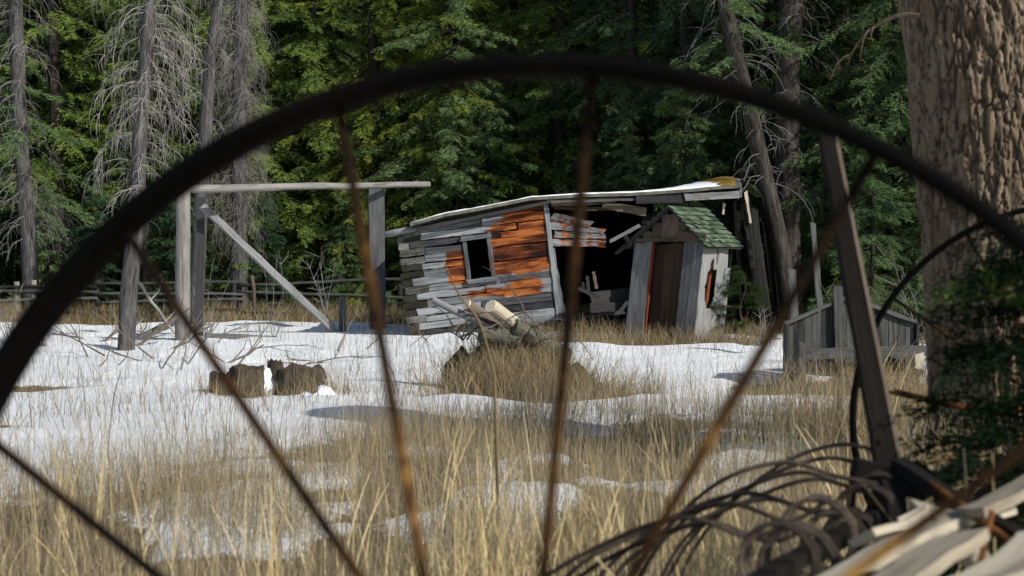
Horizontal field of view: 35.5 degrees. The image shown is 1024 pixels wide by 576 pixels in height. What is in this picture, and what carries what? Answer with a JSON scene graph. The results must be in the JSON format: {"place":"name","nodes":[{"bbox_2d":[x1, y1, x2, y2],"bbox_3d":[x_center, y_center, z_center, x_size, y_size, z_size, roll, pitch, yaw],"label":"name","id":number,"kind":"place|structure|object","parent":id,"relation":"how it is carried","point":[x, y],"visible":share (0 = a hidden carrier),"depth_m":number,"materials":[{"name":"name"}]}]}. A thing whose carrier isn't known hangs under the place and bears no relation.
{"place":"outdoors","nodes":[
{"label":"outdoors","id":0,"kind":"place"},
{"bbox_2d":[0,295,600,327],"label":"golden grass","id":1,"kind":"structure","parent":0,"point":[229,317],"depth_m":29.85,"materials":[{"name":"beige plant"}]},
{"bbox_2d":[14,0,921,279],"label":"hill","id":2,"kind":"structure","parent":0,"point":[200,2],"depth_m":122.09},
{"bbox_2d":[0,282,991,575],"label":"ground","id":3,"kind":"structure","parent":0,"point":[318,332],"depth_m":12.86,"materials":[{"name":"snow"}]},
{"bbox_2d":[0,3,52,163],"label":"spruce tree","id":4,"kind":"object","parent":3,"relation":"on","point":[46,101],"visible":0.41,"depth_m":34.74,"materials":[{"name":"green plant"}]},
{"bbox_2d":[0,0,72,302],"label":"spruce tree","id":5,"kind":"object","parent":3,"relation":"on","point":[6,276],"visible":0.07,"depth_m":44.64,"materials":[{"name":"green plant"}]},
{"bbox_2d":[0,0,81,303],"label":"spruce tree","id":6,"kind":"object","parent":3,"relation":"on","point":[8,263],"visible":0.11,"depth_m":42.62,"materials":[{"name":"green plant"}]},
{"bbox_2d":[8,177,82,305],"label":"young spruce","id":7,"kind":"object","parent":3,"relation":"on","point":[44,263],"visible":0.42,"depth_m":33.45,"materials":[{"name":"green plant"}]},
{"bbox_2d":[0,0,113,296],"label":"spruce tree","id":8,"kind":"object","parent":3,"relation":"on","point":[34,85],"visible":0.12,"depth_m":37.37,"materials":[{"name":"green plant"}]},
{"bbox_2d":[0,0,117,308],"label":"grey trunk spruce","id":9,"kind":"object","parent":3,"relation":"on","point":[25,201],"visible":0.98,"depth_m":30.89,"materials":[{"name":"green plant"}]},
{"bbox_2d":[0,0,158,300],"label":"spruce tree","id":10,"kind":"object","parent":3,"relation":"on","point":[54,111],"visible":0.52,"depth_m":34.68,"materials":[{"name":"green plant"}]},
{"bbox_2d":[8,0,164,309],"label":"spruce tree","id":11,"kind":"object","parent":3,"relation":"on","point":[65,70],"visible":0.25,"depth_m":36.46,"materials":[{"name":"green plant"}]},
{"bbox_2d":[0,0,175,309],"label":"spruce tree","id":12,"kind":"object","parent":3,"relation":"on","point":[85,34],"visible":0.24,"depth_m":35.95,"materials":[{"name":"green plant"}]},
{"bbox_2d":[58,176,121,309],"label":"young spruce","id":13,"kind":"object","parent":3,"relation":"on","point":[94,200],"visible":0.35,"depth_m":33.31,"materials":[{"name":"green plant"}]},
{"bbox_2d":[11,0,185,305],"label":"spruce tree","id":14,"kind":"object","parent":3,"relation":"on","point":[100,24],"visible":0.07,"depth_m":41.28,"materials":[{"name":"green plant"}]},
{"bbox_2d":[60,10,191,300],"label":"spruce tree","id":15,"kind":"object","parent":3,"relation":"on","point":[117,263],"visible":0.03,"depth_m":46.79,"materials":[{"name":"green plant"}]},
{"bbox_2d":[51,0,228,314],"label":"spruce tree","id":16,"kind":"object","parent":3,"relation":"on","point":[144,276],"visible":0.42,"depth_m":34.50,"materials":[{"name":"green plant"}]},
{"bbox_2d":[81,0,214,350],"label":"dead spruce","id":17,"kind":"object","parent":3,"relation":"on","point":[128,300],"visible":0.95,"depth_m":19.92,"materials":[{"name":"grey plant"}]},
{"bbox_2d":[109,2,196,291],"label":"spruce tree","id":18,"kind":"object","parent":3,"relation":"on","point":[156,235],"visible":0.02,"depth_m":54.28,"materials":[{"name":"green plant"}]},
{"bbox_2d":[100,0,230,306],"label":"spruce tree","id":19,"kind":"object","parent":3,"relation":"on","point":[183,143],"visible":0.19,"depth_m":38.53,"materials":[{"name":"green plant"}]},
{"bbox_2d":[123,0,222,273],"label":"spruce tree","id":20,"kind":"object","parent":3,"relation":"on","point":[195,102],"visible":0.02,"depth_m":58.62,"materials":[{"name":"green plant"}]},
{"bbox_2d":[136,146,229,320],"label":"young spruce","id":21,"kind":"object","parent":3,"relation":"on","point":[163,219],"visible":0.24,"depth_m":31.45,"materials":[{"name":"green plant"}]},
{"bbox_2d":[172,0,223,289],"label":"spruce tree","id":22,"kind":"object","parent":3,"relation":"on","point":[197,5],"depth_m":64.12,"materials":[{"name":"green plant"}]},
{"bbox_2d":[0,278,403,323],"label":"rail fence","id":23,"kind":"object","parent":3,"relation":"on","point":[238,294],"visible":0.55,"depth_m":30.41,"materials":[{"name":"grey wood"}]},
{"bbox_2d":[172,0,254,321],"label":"dead spruce","id":24,"kind":"object","parent":3,"relation":"on","point":[206,123],"visible":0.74,"depth_m":27.86,"materials":[{"name":"grey plant"}]},
{"bbox_2d":[192,0,280,310],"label":"dead spruce","id":25,"kind":"object","parent":3,"relation":"on","point":[240,204],"visible":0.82,"depth_m":32.32,"materials":[{"name":"grey plant"}]},
{"bbox_2d":[142,0,346,310],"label":"spruce tree","id":26,"kind":"object","parent":3,"relation":"on","point":[286,213],"visible":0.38,"depth_m":34.34,"materials":[{"name":"green plant"}]},
{"bbox_2d":[229,364,264,397],"bbox_3d":[-2.264,0.813,13.653,0.322,0.320,0.310,0,1,0],"label":"tree stump","id":27,"kind":"object","parent":3,"relation":"on","point":[244,370],"visible":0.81,"depth_m":13.53,"materials":[{"name":"brown wood"}]},
{"bbox_2d":[151,0,346,308],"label":"spruce tree","id":28,"kind":"object","parent":3,"relation":"on","point":[193,118],"visible":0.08,"depth_m":39.17,"materials":[{"name":"green plant"}]},
{"bbox_2d":[186,0,324,302],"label":"spruce tree","id":29,"kind":"object","parent":3,"relation":"on","point":[202,54],"visible":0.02,"depth_m":44.34,"materials":[{"name":"green plant"}]},
{"bbox_2d":[188,0,329,311],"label":"spruce tree","id":30,"kind":"object","parent":3,"relation":"on","point":[271,152],"visible":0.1,"depth_m":35.79,"materials":[{"name":"green plant"}]},
{"bbox_2d":[226,191,302,311],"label":"young spruce","id":31,"kind":"object","parent":3,"relation":"on","point":[257,271],"visible":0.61,"depth_m":32.93,"materials":[{"name":"green plant"}]},
{"bbox_2d":[267,358,283,390],"bbox_3d":[-2.041,0.782,13.806,0.161,0.359,0.148,0,1,0],"label":"tree stump","id":32,"kind":"object","parent":3,"relation":"on","point":[273,365],"visible":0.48,"depth_m":13.74,"materials":[{"name":"brown wood"}]},
{"bbox_2d":[135,181,430,339],"bbox_3d":[-3.494,-0.429,24.535,6.043,2.619,1.441,-1,1,-43],"label":"gate frame","id":33,"kind":"object","parent":3,"relation":"on","point":[376,208],"visible":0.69,"depth_m":23.96,"materials":[{"name":"grey wood"}]},
{"bbox_2d":[275,362,326,395],"bbox_3d":[-1.791,0.797,13.731,0.478,0.304,0.425,0,1,0],"label":"tree stump","id":34,"kind":"object","parent":3,"relation":"on","point":[291,366],"visible":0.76,"depth_m":13.57,"materials":[{"name":"brown wood"}]},
{"bbox_2d":[206,0,403,307],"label":"spruce tree","id":35,"kind":"object","parent":3,"relation":"on","point":[314,48],"visible":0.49,"depth_m":34.37,"materials":[{"name":"green plant"}]},
{"bbox_2d":[206,0,403,309],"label":"spruce tree","id":36,"kind":"object","parent":3,"relation":"on","point":[295,30],"visible":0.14,"depth_m":35.87,"materials":[{"name":"green plant"}]},
{"bbox_2d":[277,1,360,276],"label":"spruce tree","id":37,"kind":"object","parent":3,"relation":"on","point":[336,70],"visible":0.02,"depth_m":49.94,"materials":[{"name":"green plant"}]},
{"bbox_2d":[301,247,342,317],"bbox_3d":[-3.183,-0.015,26.627,0.748,1.367,0.621,1,1,26],"label":"bare shrub","id":38,"kind":"object","parent":3,"relation":"on","point":[326,305],"visible":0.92,"depth_m":26.64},
{"bbox_2d":[311,190,368,316],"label":"young spruce","id":39,"kind":"object","parent":3,"relation":"on","point":[338,237],"visible":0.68,"depth_m":33.04,"materials":[{"name":"green plant"}]},
{"bbox_2d":[266,0,437,317],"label":"spruce tree","id":40,"kind":"object","parent":3,"relation":"on","point":[375,110],"visible":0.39,"depth_m":34.04,"materials":[{"name":"green plant"}]},
{"bbox_2d":[323,1,393,303],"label":"spruce tree","id":41,"kind":"object","parent":3,"relation":"on","point":[358,35],"visible":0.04,"depth_m":41.54,"materials":[{"name":"green plant"}]},
{"bbox_2d":[328,0,462,254],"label":"spruce tree","id":42,"kind":"object","parent":3,"relation":"on","point":[392,68],"visible":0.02,"depth_m":39.18,"materials":[{"name":"green plant"}]},
{"bbox_2d":[334,0,463,311],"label":"spruce tree","id":43,"kind":"object","parent":3,"relation":"on","point":[395,60],"visible":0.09,"depth_m":35.03,"materials":[{"name":"green plant"}]},
{"bbox_2d":[385,127,441,306],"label":"young spruce","id":44,"kind":"object","parent":3,"relation":"on","point":[392,250],"visible":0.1,"depth_m":33.81,"materials":[{"name":"green plant"}]},
{"bbox_2d":[341,0,544,310],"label":"spruce tree","id":45,"kind":"object","parent":3,"relation":"on","point":[450,6],"visible":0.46,"depth_m":32.96,"materials":[{"name":"green plant"}]},
{"bbox_2d":[412,94,498,300],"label":"young spruce","id":46,"kind":"object","parent":3,"relation":"on","point":[460,183],"visible":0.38,"depth_m":32.45,"materials":[{"name":"green plant"}]},
{"bbox_2d":[367,0,547,291],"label":"spruce tree","id":47,"kind":"object","parent":3,"relation":"on","point":[435,47],"visible":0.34,"depth_m":33.26,"materials":[{"name":"green plant"}]},
{"bbox_2d":[0,304,926,465],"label":"weed stalks","id":48,"kind":"object","parent":3,"relation":"on","point":[220,404],"visible":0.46,"depth_m":12.58,"materials":[{"name":"plant"}]},
{"bbox_2d":[446,268,500,550],"bbox_3d":[-0.158,0.504,6.124,0.289,1.167,0.044,-1,1,-45],"label":"straw stem","id":49,"kind":"object","parent":3,"relation":"on","point":[495,402],"visible":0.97,"depth_m":6.20,"materials":[{"name":"plant"}]},
{"bbox_2d":[367,0,590,277],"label":"spruce tree","id":50,"kind":"object","parent":3,"relation":"on","point":[484,14],"visible":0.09,"depth_m":35.09,"materials":[{"name":"green plant"}]},
{"bbox_2d":[428,83,530,284],"bbox_3d":[-0.435,-1.648,33.322,2.954,5.325,3.149,1,1,17],"label":"young spruce","id":51,"kind":"object","parent":3,"relation":"on","point":[504,166],"visible":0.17,"depth_m":33.38,"materials":[{"name":"green plant"}]},
{"bbox_2d":[411,0,548,217],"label":"spruce tree","id":52,"kind":"object","parent":3,"relation":"on","point":[527,173],"visible":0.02,"depth_m":41.93,"materials":[{"name":"green plant"}]},
{"bbox_2d":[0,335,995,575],"bbox_3d":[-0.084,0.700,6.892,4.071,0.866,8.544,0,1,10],"label":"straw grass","id":53,"kind":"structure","parent":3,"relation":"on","point":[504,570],"depth_m":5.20,"materials":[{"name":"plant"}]},
{"bbox_2d":[0,313,1010,501],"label":"tuft grass","id":54,"kind":"structure","parent":3,"relation":"on","point":[524,374],"depth_m":13.62,"materials":[{"name":"beige plant"}]},
{"bbox_2d":[0,336,1019,575],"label":"dry grass","id":55,"kind":"structure","parent":3,"relation":"on","point":[231,479],"depth_m":7.64,"materials":[{"name":"plant"}]},
{"bbox_2d":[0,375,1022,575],"bbox_3d":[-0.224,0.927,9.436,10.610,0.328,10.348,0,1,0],"label":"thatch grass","id":56,"kind":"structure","parent":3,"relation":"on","point":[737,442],"depth_m":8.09,"materials":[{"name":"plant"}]},
{"bbox_2d":[0,52,1023,575],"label":"hay rake","id":57,"kind":"object","parent":3,"relation":"on","point":[890,476],"visible":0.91,"depth_m":1.57,"materials":[{"name":"metal"}]},
{"bbox_2d":[848,504,929,547],"bbox_3d":[0.711,0.445,2.990,0.060,0.049,0.295,1,1,36],"label":"broken board","id":58,"kind":"object","parent":57,"relation":"on","point":[883,531],"visible":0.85,"depth_m":2.93,"materials":[{"name":"brown wood"}]},
{"bbox_2d":[819,505,1016,575],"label":"broken board","id":59,"kind":"object","parent":57,"relation":"on","point":[937,528],"visible":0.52,"depth_m":2.80,"materials":[{"name":"brown wood"}]},
{"bbox_2d":[873,527,989,575],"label":"broken board","id":60,"kind":"object","parent":57,"relation":"on","point":[936,555],"visible":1,"depth_m":2.58,"materials":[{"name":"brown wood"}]},
{"bbox_2d":[909,499,991,566],"bbox_3d":[0.830,0.466,3.026,0.064,0.098,0.275,0,1,-9],"label":"broken board","id":61,"kind":"object","parent":57,"relation":"on","point":[970,560],"visible":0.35,"depth_m":3.00,"materials":[{"name":"brown wood"}]},
{"bbox_2d":[953,531,1023,575],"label":"broken board","id":62,"kind":"object","parent":57,"relation":"on","point":[1007,559],"visible":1,"depth_m":2.57,"materials":[{"name":"brown wood"}]},
{"bbox_2d":[955,474,1023,517],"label":"broken board","id":63,"kind":"object","parent":57,"relation":"on","point":[1011,494],"visible":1,"depth_m":3.05,"materials":[{"name":"brown wood"}]},
{"bbox_2d":[443,344,594,397],"bbox_3d":[0.082,0.746,14.495,1.508,0.617,0.906,0,1,0],"label":"grass mound","id":64,"kind":"object","parent":3,"relation":"on","point":[479,356],"visible":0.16,"depth_m":14.25,"materials":[{"name":"plant"}]},
{"bbox_2d":[463,300,499,326],"bbox_3d":[-0.267,0.240,14.305,0.393,0.278,0.107,-1,1,-36],"label":"cut log","id":65,"kind":"object","parent":64,"relation":"on","point":[475,308],"visible":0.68,"depth_m":14.23,"materials":[{"name":"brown wood"}]},
{"bbox_2d":[478,325,522,346],"bbox_3d":[-0.105,0.429,14.208,0.390,0.203,0.153,0,1,-17],"label":"cut log","id":66,"kind":"object","parent":64,"relation":"on","point":[504,332],"visible":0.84,"depth_m":14.15,"materials":[{"name":"wood"}]},
{"bbox_2d":[431,297,491,326],"bbox_3d":[-0.440,0.239,14.281,0.568,0.320,0.065,0,1,5],"label":"dead branch","id":67,"kind":"object","parent":66,"relation":"on","point":[445,306],"visible":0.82,"depth_m":14.26,"materials":[{"name":"grey wood"}]},
{"bbox_2d":[485,300,518,327],"bbox_3d":[-0.050,0.267,14.203,0.136,0.333,0.472,1,1,42],"label":"cut log","id":68,"kind":"object","parent":66,"relation":"on","point":[493,305],"visible":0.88,"depth_m":14.08,"materials":[{"name":"brown wood"}]},
{"bbox_2d":[412,266,591,360],"bbox_3d":[-0.114,0.277,14.378,1.696,0.946,1.384,0,1,0],"label":"brush heap","id":69,"kind":"object","parent":64,"relation":"on","point":[464,335],"visible":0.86,"depth_m":14.25,"materials":[{"name":"wood"}]},
{"bbox_2d":[506,318,571,356],"bbox_3d":[0.246,0.485,14.360,0.654,0.441,0.175,-1,1,-31],"label":"cut log","id":70,"kind":"object","parent":64,"relation":"on","point":[523,327],"visible":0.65,"depth_m":14.24,"materials":[{"name":"wood"}]},
{"bbox_2d":[434,0,604,204],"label":"spruce tree","id":71,"kind":"object","parent":3,"relation":"on","point":[512,90],"visible":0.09,"depth_m":34.92,"materials":[{"name":"green plant"}]},
{"bbox_2d":[467,0,659,305],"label":"spruce tree","id":72,"kind":"object","parent":3,"relation":"on","point":[557,171],"visible":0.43,"depth_m":33.62,"materials":[{"name":"green plant"}]},
{"bbox_2d":[505,1,655,191],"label":"spruce tree","id":73,"kind":"object","parent":3,"relation":"on","point":[548,126],"visible":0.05,"depth_m":39.65,"materials":[{"name":"green plant"}]},
{"bbox_2d":[384,176,782,335],"bbox_3d":[1.444,-0.538,26.262,7.539,2.799,3.643,0,1,-12],"label":"log cabin","id":74,"kind":"object","parent":3,"relation":"on","point":[520,247],"visible":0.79,"depth_m":24.49,"materials":[{"name":"brown wood"}]},
{"bbox_2d":[460,231,498,283],"bbox_3d":[-0.488,-0.458,24.185,0.611,0.800,0.066,0,1,-13],"label":"window","id":75,"kind":"structure","parent":74,"relation":"in","point":[463,238],"depth_m":24.16,"materials":[{"name":"grey wood"}]},
{"bbox_2d":[495,0,682,313],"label":"spruce tree","id":76,"kind":"object","parent":3,"relation":"on","point":[602,119],"visible":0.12,"depth_m":34.73,"materials":[{"name":"green plant"}]},
{"bbox_2d":[545,2,654,189],"bbox_3d":[2.046,-5.738,35.556,2.936,12.923,2.848,0,1,0],"label":"dark spruce","id":77,"kind":"object","parent":3,"relation":"on","point":[599,108],"visible":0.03,"depth_m":35.81,"materials":[{"name":"green plant"}]},
{"bbox_2d":[575,125,658,321],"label":"young spruce","id":78,"kind":"object","parent":3,"relation":"on","point":[630,155],"visible":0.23,"depth_m":31.38,"materials":[{"name":"green plant"}]},
{"bbox_2d":[517,0,752,321],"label":"spruce tree","id":79,"kind":"object","parent":3,"relation":"on","point":[628,20],"visible":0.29,"depth_m":32.88,"materials":[{"name":"green plant"}]},
{"bbox_2d":[599,0,756,207],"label":"spruce tree","id":80,"kind":"object","parent":3,"relation":"on","point":[653,48],"visible":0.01,"depth_m":42.15,"materials":[{"name":"green plant"}]},
{"bbox_2d":[615,206,743,345],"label":"outhouse","id":81,"kind":"structure","parent":3,"relation":"on","point":[682,259],"depth_m":22.78,"materials":[{"name":"grey wood"}]},
{"bbox_2d":[645,243,683,345],"bbox_3d":[2.197,0.107,22.795,0.619,1.502,0.105,1,1,31],"label":"door","id":82,"kind":"structure","parent":81,"relation":"in","point":[667,269],"depth_m":22.79,"materials":[{"name":"wood"}]},
{"bbox_2d":[618,58,753,321],"bbox_3d":[3.318,-1.613,29.916,2.862,5.358,2.685,2,3,44],"label":"young spruce","id":83,"kind":"object","parent":3,"relation":"on","point":[680,168],"visible":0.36,"depth_m":29.84,"materials":[{"name":"green plant"}]},
{"bbox_2d":[599,0,776,188],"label":"spruce tree","id":84,"kind":"object","parent":3,"relation":"on","point":[652,55],"visible":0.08,"depth_m":33.27,"materials":[{"name":"green plant"}]},
{"bbox_2d":[580,0,803,320],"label":"spruce tree","id":85,"kind":"object","parent":3,"relation":"on","point":[683,34],"visible":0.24,"depth_m":31.76,"materials":[{"name":"green plant"}]},
{"bbox_2d":[612,0,776,212],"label":"spruce tree","id":86,"kind":"object","parent":3,"relation":"on","point":[706,33],"visible":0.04,"depth_m":36.18,"materials":[{"name":"green plant"}]},
{"bbox_2d":[645,1,776,308],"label":"spruce tree","id":87,"kind":"object","parent":3,"relation":"on","point":[752,78],"visible":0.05,"depth_m":38.52,"materials":[{"name":"green plant"}]},
{"bbox_2d":[680,46,774,321],"bbox_3d":[4.047,-1.795,31.083,2.954,5.763,3.149,2,3,31],"label":"young spruce","id":88,"kind":"object","parent":3,"relation":"on","point":[740,145],"visible":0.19,"depth_m":30.73,"materials":[{"name":"green plant"}]},
{"bbox_2d":[706,265,782,338],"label":"spruce sapling","id":89,"kind":"object","parent":3,"relation":"on","point":[736,275],"visible":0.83,"depth_m":22.80,"materials":[{"name":"green plant"}]},
{"bbox_2d":[676,0,813,329],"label":"leaning spruce","id":90,"kind":"object","parent":3,"relation":"on","point":[777,232],"visible":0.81,"depth_m":26.36,"materials":[{"name":"grey plant"}]},
{"bbox_2d":[710,0,806,192],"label":"spruce tree","id":91,"kind":"object","parent":3,"relation":"on","point":[762,67],"visible":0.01,"depth_m":41.58,"materials":[{"name":"green plant"}]},
{"bbox_2d":[682,0,886,314],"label":"straight spruce","id":92,"kind":"object","parent":3,"relation":"on","point":[790,18],"visible":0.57,"depth_m":27.78,"materials":[{"name":"green plant"}]},
{"bbox_2d":[729,13,841,320],"bbox_3d":[5.666,-2.032,30.650,3.435,6.324,3.222,-1,1,-42],"label":"young spruce","id":93,"kind":"object","parent":3,"relation":"on","point":[806,72],"visible":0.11,"depth_m":30.40,"materials":[{"name":"green plant"}]},
{"bbox_2d":[723,0,856,299],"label":"spruce tree","id":94,"kind":"object","parent":3,"relation":"on","point":[768,21],"visible":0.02,"depth_m":35.20,"materials":[{"name":"green plant"}]},
{"bbox_2d":[788,269,797,330],"bbox_3d":[3.531,0.302,20.009,0.162,1.086,0.060,0,1,0],"label":"old post","id":95,"kind":"object","parent":3,"relation":"on","point":[791,280],"visible":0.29,"depth_m":19.98,"materials":[{"name":"grey wood"}]},
{"bbox_2d":[810,222,822,312],"bbox_3d":[4.021,-0.018,21.003,0.225,1.702,0.060,0,1,0],"label":"old post","id":96,"kind":"object","parent":3,"relation":"on","point":[817,279],"visible":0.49,"depth_m":20.97,"materials":[{"name":"grey wood"}]},
{"bbox_2d":[743,0,908,299],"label":"spruce tree","id":97,"kind":"object","parent":3,"relation":"on","point":[837,48],"visible":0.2,"depth_m":29.73,"materials":[{"name":"green plant"}]},
{"bbox_2d":[761,0,921,303],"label":"spruce tree","id":98,"kind":"object","parent":3,"relation":"on","point":[817,83],"visible":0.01,"depth_m":31.31,"materials":[{"name":"green plant"}]},
{"bbox_2d":[759,0,924,330],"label":"spruce tree","id":99,"kind":"object","parent":3,"relation":"on","point":[860,22],"visible":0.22,"depth_m":27.57,"materials":[{"name":"green plant"}]},
{"bbox_2d":[777,285,926,394],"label":"shed","id":100,"kind":"structure","parent":3,"relation":"on","point":[825,330],"depth_m":14.60,"materials":[{"name":"grey wood"}]},
{"bbox_2d":[799,28,919,323],"bbox_3d":[6.086,-1.781,28.763,2.954,5.822,3.149,2,3,36],"label":"young spruce","id":101,"kind":"object","parent":3,"relation":"on","point":[827,273],"visible":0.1,"depth_m":28.76,"materials":[{"name":"green plant"}]},
{"bbox_2d":[801,23,924,331],"bbox_3d":[6.445,-1.750,27.841,3.435,5.743,3.222,1,2,5],"label":"young spruce","id":102,"kind":"object","parent":3,"relation":"on","point":[887,179],"visible":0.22,"depth_m":27.67,"materials":[{"name":"green plant"}]},
{"bbox_2d":[808,123,923,316],"bbox_3d":[5.330,-0.754,24.064,1.880,3.424,2.004,-1,2,12],"label":"young spruce","id":103,"kind":"object","parent":3,"relation":"on","point":[890,207],"visible":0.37,"depth_m":23.89,"materials":[{"name":"green plant"}]},
{"bbox_2d":[863,70,924,329],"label":"young spruce","id":104,"kind":"object","parent":3,"relation":"on","point":[912,246],"visible":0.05,"depth_m":26.75,"materials":[{"name":"green plant"}]},
{"bbox_2d":[876,245,926,376],"bbox_3d":[4.136,0.255,15.762,1.316,1.390,0.898,-1,1,-32],"label":"bare shrub","id":105,"kind":"object","parent":3,"relation":"on","point":[909,304],"visible":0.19,"depth_m":15.66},
{"bbox_2d":[830,0,1023,482],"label":"old tree","id":106,"kind":"object","parent":3,"relation":"on","point":[965,66],"visible":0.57,"depth_m":8.61,"materials":[{"name":"brown plant"}]},
{"bbox_2d":[845,206,1023,575],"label":"spruce sapling","id":107,"kind":"object","parent":3,"relation":"on","point":[1006,271],"visible":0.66,"depth_m":3.88,"materials":[{"name":"green plant"}]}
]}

